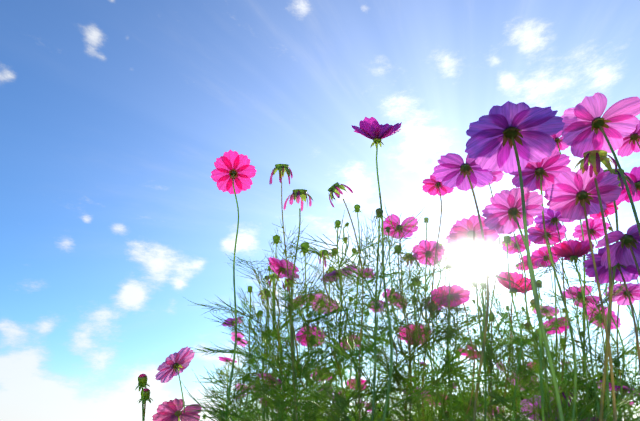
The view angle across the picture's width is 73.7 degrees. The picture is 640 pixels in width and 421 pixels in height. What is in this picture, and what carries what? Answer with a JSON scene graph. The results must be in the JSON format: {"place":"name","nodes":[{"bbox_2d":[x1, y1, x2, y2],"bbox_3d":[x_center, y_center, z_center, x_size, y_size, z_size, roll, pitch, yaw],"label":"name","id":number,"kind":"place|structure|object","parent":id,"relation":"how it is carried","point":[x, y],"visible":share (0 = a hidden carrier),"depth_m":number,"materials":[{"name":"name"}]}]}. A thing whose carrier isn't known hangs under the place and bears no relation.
{"place":"outdoors","nodes":[
{"label":"outdoors","id":0,"kind":"place"},
{"bbox_2d":[0,0,639,420],"label":"sky","id":1,"kind":"structure","parent":0,"point":[116,116],"materials":[{"name":"blue"}]},
{"bbox_3d":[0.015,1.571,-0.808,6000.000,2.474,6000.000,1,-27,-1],"label":"meadow ground","id":2,"kind":"structure","parent":0,"visible":0},
{"bbox_2d":[135,374,149,420],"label":"cosmos plant","id":3,"kind":"object","parent":2,"relation":"on","point":[142,380],"visible":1,"depth_m":0.51,"materials":[{"name":"green plant"}]},
{"bbox_2d":[137,388,151,420],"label":"cosmos plant","id":4,"kind":"object","parent":2,"relation":"on","point":[147,394],"visible":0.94,"depth_m":0.52,"materials":[{"name":"green plant"}]},
{"bbox_2d":[155,346,194,412],"bbox_3d":[-0.248,0.644,0.505,0.081,0.931,0.072,14,-30,-25],"label":"cosmos plant","id":5,"kind":"object","parent":2,"relation":"on","point":[172,366],"visible":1,"depth_m":0.71,"materials":[{"name":"pink plant"}]},
{"bbox_2d":[152,398,201,420],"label":"cosmos plant","id":6,"kind":"object","parent":2,"relation":"on","point":[166,411],"visible":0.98,"depth_m":0.67,"materials":[{"name":"pink plant"}]},
{"bbox_2d":[169,150,295,420],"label":"cosmos plant","id":7,"kind":"object","parent":2,"relation":"on","point":[234,172],"visible":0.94,"depth_m":0.58,"materials":[{"name":"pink plant"}]},
{"bbox_2d":[210,332,269,420],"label":"cosmos plant","id":8,"kind":"object","parent":2,"relation":"on","point":[226,359],"visible":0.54,"depth_m":1.36,"materials":[{"name":"green plant"}]},
{"bbox_2d":[204,317,276,420],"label":"cosmos plant","id":9,"kind":"object","parent":2,"relation":"on","point":[225,325],"visible":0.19,"depth_m":1.15,"materials":[{"name":"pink plant"}]},
{"bbox_2d":[218,354,268,420],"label":"cosmos plant","id":10,"kind":"object","parent":2,"relation":"on","point":[243,390],"visible":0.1,"depth_m":1.41,"materials":[{"name":"green plant"}]},
{"bbox_2d":[213,286,305,420],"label":"cosmos plant","id":11,"kind":"object","parent":2,"relation":"on","point":[250,291],"visible":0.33,"depth_m":0.72,"materials":[{"name":"green plant"}]},
{"bbox_2d":[186,189,349,420],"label":"cosmos plant","id":12,"kind":"object","parent":2,"relation":"on","point":[296,194],"visible":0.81,"depth_m":0.54,"materials":[{"name":"green plant"}]},
{"bbox_2d":[232,331,310,420],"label":"cosmos plant","id":13,"kind":"object","parent":2,"relation":"on","point":[265,379],"visible":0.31,"depth_m":0.67,"materials":[{"name":"green plant"}]},
{"bbox_2d":[215,263,332,420],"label":"cosmos plant","id":14,"kind":"object","parent":2,"relation":"on","point":[295,271],"visible":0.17,"depth_m":0.94,"materials":[{"name":"green plant"}]},
{"bbox_2d":[232,342,318,420],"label":"cosmos plant","id":15,"kind":"object","parent":2,"relation":"on","point":[264,404],"visible":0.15,"depth_m":0.77,"materials":[{"name":"green plant"}]},
{"bbox_2d":[185,219,368,420],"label":"cosmos plant","id":16,"kind":"object","parent":2,"relation":"on","point":[274,266],"visible":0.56,"depth_m":0.60,"materials":[{"name":"green plant"}]},
{"bbox_2d":[192,164,379,420],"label":"cosmos plant","id":17,"kind":"object","parent":2,"relation":"on","point":[282,168],"visible":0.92,"depth_m":0.50,"materials":[{"name":"green plant"}]},
{"bbox_2d":[239,353,332,420],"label":"cosmos plant","id":18,"kind":"object","parent":2,"relation":"on","point":[272,374],"visible":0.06,"depth_m":0.82,"materials":[{"name":"green plant"}]},
{"bbox_2d":[191,242,413,420],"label":"cosmos plant","id":19,"kind":"object","parent":2,"relation":"on","point":[307,300],"visible":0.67,"depth_m":0.57,"materials":[{"name":"green plant"}]},
{"bbox_2d":[251,294,363,419],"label":"cosmos plant","id":20,"kind":"object","parent":2,"relation":"on","point":[320,343],"visible":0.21,"depth_m":0.86,"materials":[{"name":"green plant"}]},
{"bbox_2d":[275,296,344,418],"bbox_3d":[-0.045,0.765,1.005,0.246,1.169,0.256,1,-27,-1],"label":"cosmos plant","id":21,"kind":"object","parent":2,"relation":"on","point":[310,357],"visible":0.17,"depth_m":1.17,"materials":[{"name":"green plant"}]},
{"bbox_2d":[277,325,343,420],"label":"cosmos plant","id":22,"kind":"object","parent":2,"relation":"on","point":[299,333],"visible":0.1,"depth_m":0.96,"materials":[{"name":"pink plant"}]},
{"bbox_2d":[258,336,365,420],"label":"cosmos plant","id":23,"kind":"object","parent":2,"relation":"on","point":[312,339],"visible":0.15,"depth_m":0.68,"materials":[{"name":"green plant"}]},
{"bbox_2d":[304,369,335,414],"bbox_3d":[0.018,0.920,1.098,0.228,0.976,0.221,1,-27,-1],"label":"cosmos plant","id":24,"kind":"object","parent":2,"relation":"on","point":[319,380],"visible":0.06,"depth_m":1.35,"materials":[{"name":"green plant"}]},
{"bbox_2d":[257,204,415,420],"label":"cosmos plant","id":25,"kind":"object","parent":2,"relation":"on","point":[357,208],"visible":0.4,"depth_m":0.70,"materials":[{"name":"green plant"}]},
{"bbox_2d":[277,220,410,420],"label":"cosmos plant","id":26,"kind":"object","parent":2,"relation":"on","point":[325,255],"visible":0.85,"depth_m":0.58,"materials":[{"name":"green plant"}]},
{"bbox_2d":[267,182,424,420],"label":"cosmos plant","id":27,"kind":"object","parent":2,"relation":"on","point":[336,187],"visible":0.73,"depth_m":0.55,"materials":[{"name":"green plant"}]},
{"bbox_2d":[319,335,384,416],"bbox_3d":[0.056,0.824,0.991,0.268,1.050,0.204,-8,-28,16],"label":"cosmos plant","id":28,"kind":"object","parent":2,"relation":"on","point":[348,377],"visible":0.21,"depth_m":1.18,"materials":[{"name":"green plant"}]},
{"bbox_2d":[347,378,367,414],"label":"cosmos plant","id":29,"kind":"object","parent":2,"relation":"on","point":[363,381],"visible":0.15,"depth_m":1.35,"materials":[{"name":"pink plant"}]},
{"bbox_2d":[321,262,401,416],"bbox_3d":[0.103,0.751,1.098,0.299,1.277,0.230,6,-28,-12],"label":"cosmos plant","id":30,"kind":"object","parent":2,"relation":"on","point":[363,339],"visible":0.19,"depth_m":1.28,"materials":[{"name":"green plant"}]},
{"bbox_2d":[334,288,406,419],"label":"cosmos plant","id":31,"kind":"object","parent":2,"relation":"on","point":[385,348],"visible":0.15,"depth_m":1.02,"materials":[{"name":"green plant"}]},
{"bbox_2d":[286,204,492,420],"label":"cosmos plant","id":32,"kind":"object","parent":2,"relation":"on","point":[379,212],"visible":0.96,"depth_m":0.45,"materials":[{"name":"green plant"}]},
{"bbox_2d":[335,214,471,420],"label":"cosmos plant","id":33,"kind":"object","parent":2,"relation":"on","point":[396,219],"visible":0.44,"depth_m":0.78,"materials":[{"name":"pink plant"}]},
{"bbox_2d":[296,117,522,420],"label":"cosmos plant","id":34,"kind":"object","parent":2,"relation":"on","point":[373,130],"visible":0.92,"depth_m":0.43,"materials":[{"name":"green plant"}]},
{"bbox_2d":[369,324,451,420],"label":"cosmos plant","id":35,"kind":"object","parent":2,"relation":"on","point":[402,334],"visible":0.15,"depth_m":0.85,"materials":[{"name":"pink plant"}]},
{"bbox_2d":[343,227,482,420],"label":"cosmos plant","id":36,"kind":"object","parent":2,"relation":"on","point":[415,330],"visible":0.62,"depth_m":0.62,"materials":[{"name":"green plant"}]},
{"bbox_2d":[351,175,475,420],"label":"cosmos plant","id":37,"kind":"object","parent":2,"relation":"on","point":[432,186],"visible":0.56,"depth_m":0.69,"materials":[{"name":"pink plant"}]},
{"bbox_2d":[361,300,465,420],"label":"cosmos plant","id":38,"kind":"object","parent":2,"relation":"on","point":[392,393],"visible":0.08,"depth_m":1.12,"materials":[{"name":"green plant"}]},
{"bbox_2d":[352,278,484,420],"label":"cosmos plant","id":39,"kind":"object","parent":2,"relation":"on","point":[445,412],"visible":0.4,"depth_m":0.65,"materials":[{"name":"green plant"}]},
{"bbox_2d":[350,217,504,420],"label":"cosmos plant","id":40,"kind":"object","parent":2,"relation":"on","point":[427,248],"visible":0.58,"depth_m":0.71,"materials":[{"name":"green plant"}]},
{"bbox_2d":[416,301,497,419],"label":"cosmos plant","id":41,"kind":"object","parent":2,"relation":"on","point":[451,385],"visible":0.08,"depth_m":0.76,"materials":[{"name":"green plant"}]},
{"bbox_2d":[432,153,493,420],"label":"cosmos plant","id":42,"kind":"object","parent":2,"relation":"on","point":[451,170],"visible":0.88,"depth_m":0.49,"materials":[{"name":"pink plant"}]},
{"bbox_2d":[431,345,503,419],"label":"cosmos plant","id":43,"kind":"object","parent":2,"relation":"on","point":[463,354],"visible":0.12,"depth_m":1.11,"materials":[{"name":"green plant"}]},
{"bbox_2d":[452,385,487,412],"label":"tree","id":44,"kind":"object","parent":2,"relation":"on","point":[467,394],"depth_m":59.91,"materials":[{"name":"green plant"}]},
{"bbox_2d":[381,258,559,420],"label":"cosmos plant","id":45,"kind":"object","parent":2,"relation":"on","point":[454,295],"visible":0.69,"depth_m":0.57,"materials":[{"name":"green plant"}]},
{"bbox_2d":[428,256,550,420],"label":"cosmos plant","id":46,"kind":"object","parent":2,"relation":"on","point":[468,263],"visible":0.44,"depth_m":0.70,"materials":[{"name":"green plant"}]},
{"bbox_2d":[439,169,549,420],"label":"cosmos plant","id":47,"kind":"object","parent":2,"relation":"on","point":[497,174],"visible":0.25,"depth_m":0.72,"materials":[{"name":"green plant"}]},
{"bbox_2d":[423,313,570,420],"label":"cosmos plant","id":48,"kind":"object","parent":2,"relation":"on","point":[477,342],"visible":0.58,"depth_m":0.61,"materials":[{"name":"green plant"}]},
{"bbox_2d":[459,271,541,420],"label":"cosmos plant","id":49,"kind":"object","parent":2,"relation":"on","point":[515,289],"visible":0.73,"depth_m":0.68,"materials":[{"name":"pink plant"}]},
{"bbox_2d":[446,215,578,420],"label":"cosmos plant","id":50,"kind":"object","parent":2,"relation":"on","point":[464,233],"visible":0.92,"depth_m":0.56,"materials":[{"name":"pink plant"}]},
{"bbox_2d":[481,187,544,420],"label":"cosmos plant","id":51,"kind":"object","parent":2,"relation":"on","point":[502,213],"visible":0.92,"depth_m":0.50,"materials":[{"name":"pink plant"}]},
{"bbox_2d":[465,101,564,420],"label":"cosmos plant","id":52,"kind":"object","parent":2,"relation":"on","point":[508,137],"visible":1,"depth_m":0.35,"materials":[{"name":"purple plant"}]},
{"bbox_2d":[494,384,537,417],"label":"tree","id":53,"kind":"object","parent":2,"relation":"on","point":[510,395],"visible":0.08,"depth_m":54.66,"materials":[{"name":"green plant"}]},
{"bbox_2d":[466,314,595,420],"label":"cosmos plant","id":54,"kind":"object","parent":2,"relation":"on","point":[515,373],"visible":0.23,"depth_m":0.74,"materials":[{"name":"green plant"}]},
{"bbox_2d":[492,234,575,405],"bbox_3d":[0.432,0.608,0.759,0.216,1.225,0.217,1,-27,-1],"label":"cosmos plant","id":55,"kind":"object","parent":2,"relation":"on","point":[512,248],"visible":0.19,"depth_m":1.04,"materials":[{"name":"pink plant"}]},
{"bbox_2d":[520,395,558,420],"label":"cosmos plant","id":56,"kind":"object","parent":2,"relation":"on","point":[535,407],"visible":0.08,"depth_m":0.75,"materials":[{"name":"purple plant"}]},
{"bbox_2d":[501,246,586,419],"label":"cosmos plant","id":57,"kind":"object","parent":2,"relation":"on","point":[538,254],"visible":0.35,"depth_m":1.00,"materials":[{"name":"pink plant"}]},
{"bbox_2d":[475,280,618,420],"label":"cosmos plant","id":58,"kind":"object","parent":2,"relation":"on","point":[533,306],"visible":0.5,"depth_m":0.66,"materials":[{"name":"green plant"}]},
{"bbox_2d":[514,305,582,414],"bbox_3d":[0.611,0.792,1.013,0.219,1.128,0.246,13,-30,-23],"label":"cosmos plant","id":59,"kind":"object","parent":2,"relation":"on","point":[547,309],"visible":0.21,"depth_m":1.24,"materials":[{"name":"pink plant"}]},
{"bbox_2d":[516,316,582,398],"bbox_3d":[0.528,0.731,0.809,0.176,1.052,0.179,-6,-28,11],"label":"cosmos plant","id":60,"kind":"object","parent":2,"relation":"on","point":[555,345],"visible":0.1,"depth_m":1.00,"materials":[{"name":"green plant"}]},
{"bbox_2d":[473,187,629,420],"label":"cosmos plant","id":61,"kind":"object","parent":2,"relation":"on","point":[552,218],"visible":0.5,"depth_m":0.68,"materials":[{"name":"green plant"}]},
{"bbox_2d":[473,149,639,420],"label":"cosmos plant","id":62,"kind":"object","parent":2,"relation":"on","point":[543,173],"visible":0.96,"depth_m":0.52,"materials":[{"name":"pink plant"}]},
{"bbox_2d":[483,239,639,420],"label":"cosmos plant","id":63,"kind":"object","parent":2,"relation":"on","point":[571,250],"visible":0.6,"depth_m":0.60,"materials":[{"name":"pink plant"}]},
{"bbox_2d":[500,326,639,420],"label":"cosmos plant","id":64,"kind":"object","parent":2,"relation":"on","point":[565,396],"visible":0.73,"depth_m":0.58,"materials":[{"name":"green plant"}]},
{"bbox_2d":[503,223,639,420],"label":"cosmos plant","id":65,"kind":"object","parent":2,"relation":"on","point":[536,234],"visible":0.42,"depth_m":0.84,"materials":[{"name":"green plant"}]},
{"bbox_2d":[520,305,639,420],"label":"cosmos plant","id":66,"kind":"object","parent":2,"relation":"on","point":[560,329],"visible":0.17,"depth_m":0.85,"materials":[{"name":"pink plant"}]},
{"bbox_2d":[544,166,621,420],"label":"cosmos plant","id":67,"kind":"object","parent":2,"relation":"on","point":[569,195],"visible":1,"depth_m":0.44,"materials":[{"name":"pink plant"}]},
{"bbox_2d":[529,131,636,420],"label":"cosmos plant","id":68,"kind":"object","parent":2,"relation":"on","point":[561,144],"visible":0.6,"depth_m":0.67,"materials":[{"name":"green plant"}]},
{"bbox_2d":[532,217,639,412],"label":"cosmos plant","id":69,"kind":"object","parent":2,"relation":"on","point":[596,228],"visible":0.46,"depth_m":0.89,"materials":[{"name":"green plant"}]},
{"bbox_2d":[544,285,633,419],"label":"cosmos plant","id":70,"kind":"object","parent":2,"relation":"on","point":[597,298],"visible":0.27,"depth_m":0.81,"materials":[{"name":"pink plant"}]},
{"bbox_2d":[546,201,639,418],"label":"cosmos plant","id":71,"kind":"object","parent":2,"relation":"on","point":[609,209],"visible":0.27,"depth_m":0.79,"materials":[{"name":"green plant"}]},
{"bbox_2d":[574,150,616,420],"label":"cosmos plant","id":72,"kind":"object","parent":2,"relation":"on","point":[593,159],"visible":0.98,"depth_m":0.40,"materials":[{"name":"green plant"}]},
{"bbox_2d":[561,92,639,235],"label":"cosmos plant","id":73,"kind":"object","parent":2,"relation":"on","point":[586,127],"visible":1,"depth_m":0.40,"materials":[{"name":"pink plant"}]},
{"bbox_2d":[569,366,632,408],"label":"tree","id":74,"kind":"object","parent":2,"relation":"on","point":[609,379],"visible":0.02,"depth_m":48.10,"materials":[{"name":"green plant"}]},
{"bbox_2d":[568,360,639,420],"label":"cosmos plant","id":75,"kind":"object","parent":2,"relation":"on","point":[618,387],"visible":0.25,"depth_m":0.64,"materials":[{"name":"green plant"}]},
{"bbox_2d":[578,283,639,419],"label":"cosmos plant","id":76,"kind":"object","parent":2,"relation":"on","point":[621,298],"visible":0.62,"depth_m":0.75,"materials":[{"name":"pink plant"}]},
{"bbox_2d":[578,382,639,420],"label":"cosmos plant","id":77,"kind":"object","parent":2,"relation":"on","point":[603,414],"visible":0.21,"depth_m":0.64,"materials":[{"name":"green plant"}]},
{"bbox_2d":[584,243,639,372],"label":"cosmos plant","id":78,"kind":"object","parent":2,"relation":"on","point":[625,274],"visible":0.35,"depth_m":0.49,"materials":[{"name":"purple plant"}]},
{"bbox_2d":[595,224,639,276],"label":"cosmos plant","id":79,"kind":"object","parent":2,"relation":"on","point":[625,250],"visible":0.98,"depth_m":0.42,"materials":[{"name":"purple plant"}]},
{"bbox_2d":[598,166,639,420],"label":"cosmos plant","id":80,"kind":"object","parent":2,"relation":"on","point":[634,174],"visible":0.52,"depth_m":0.55,"materials":[{"name":"pink plant"}]},
{"bbox_2d":[604,169,636,420],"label":"cosmos plant","id":81,"kind":"object","parent":2,"relation":"on","point":[627,178],"visible":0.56,"depth_m":0.44,"materials":[{"name":"green plant"}]},
{"bbox_2d":[610,120,639,420],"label":"cosmos plant","id":82,"kind":"object","parent":2,"relation":"on","point":[631,143],"visible":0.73,"depth_m":0.66,"materials":[{"name":"pink plant"}]},
{"bbox_2d":[625,393,639,413],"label":"cosmos plant","id":83,"kind":"object","parent":2,"relation":"on","point":[631,406],"visible":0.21,"depth_m":2.88,"materials":[{"name":"pink plant"}]},
{"bbox_2d":[632,366,639,405],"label":"tree","id":84,"kind":"object","parent":2,"relation":"on","point":[636,396],"visible":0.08,"depth_m":51.53,"materials":[{"name":"green plant"}]}
]}

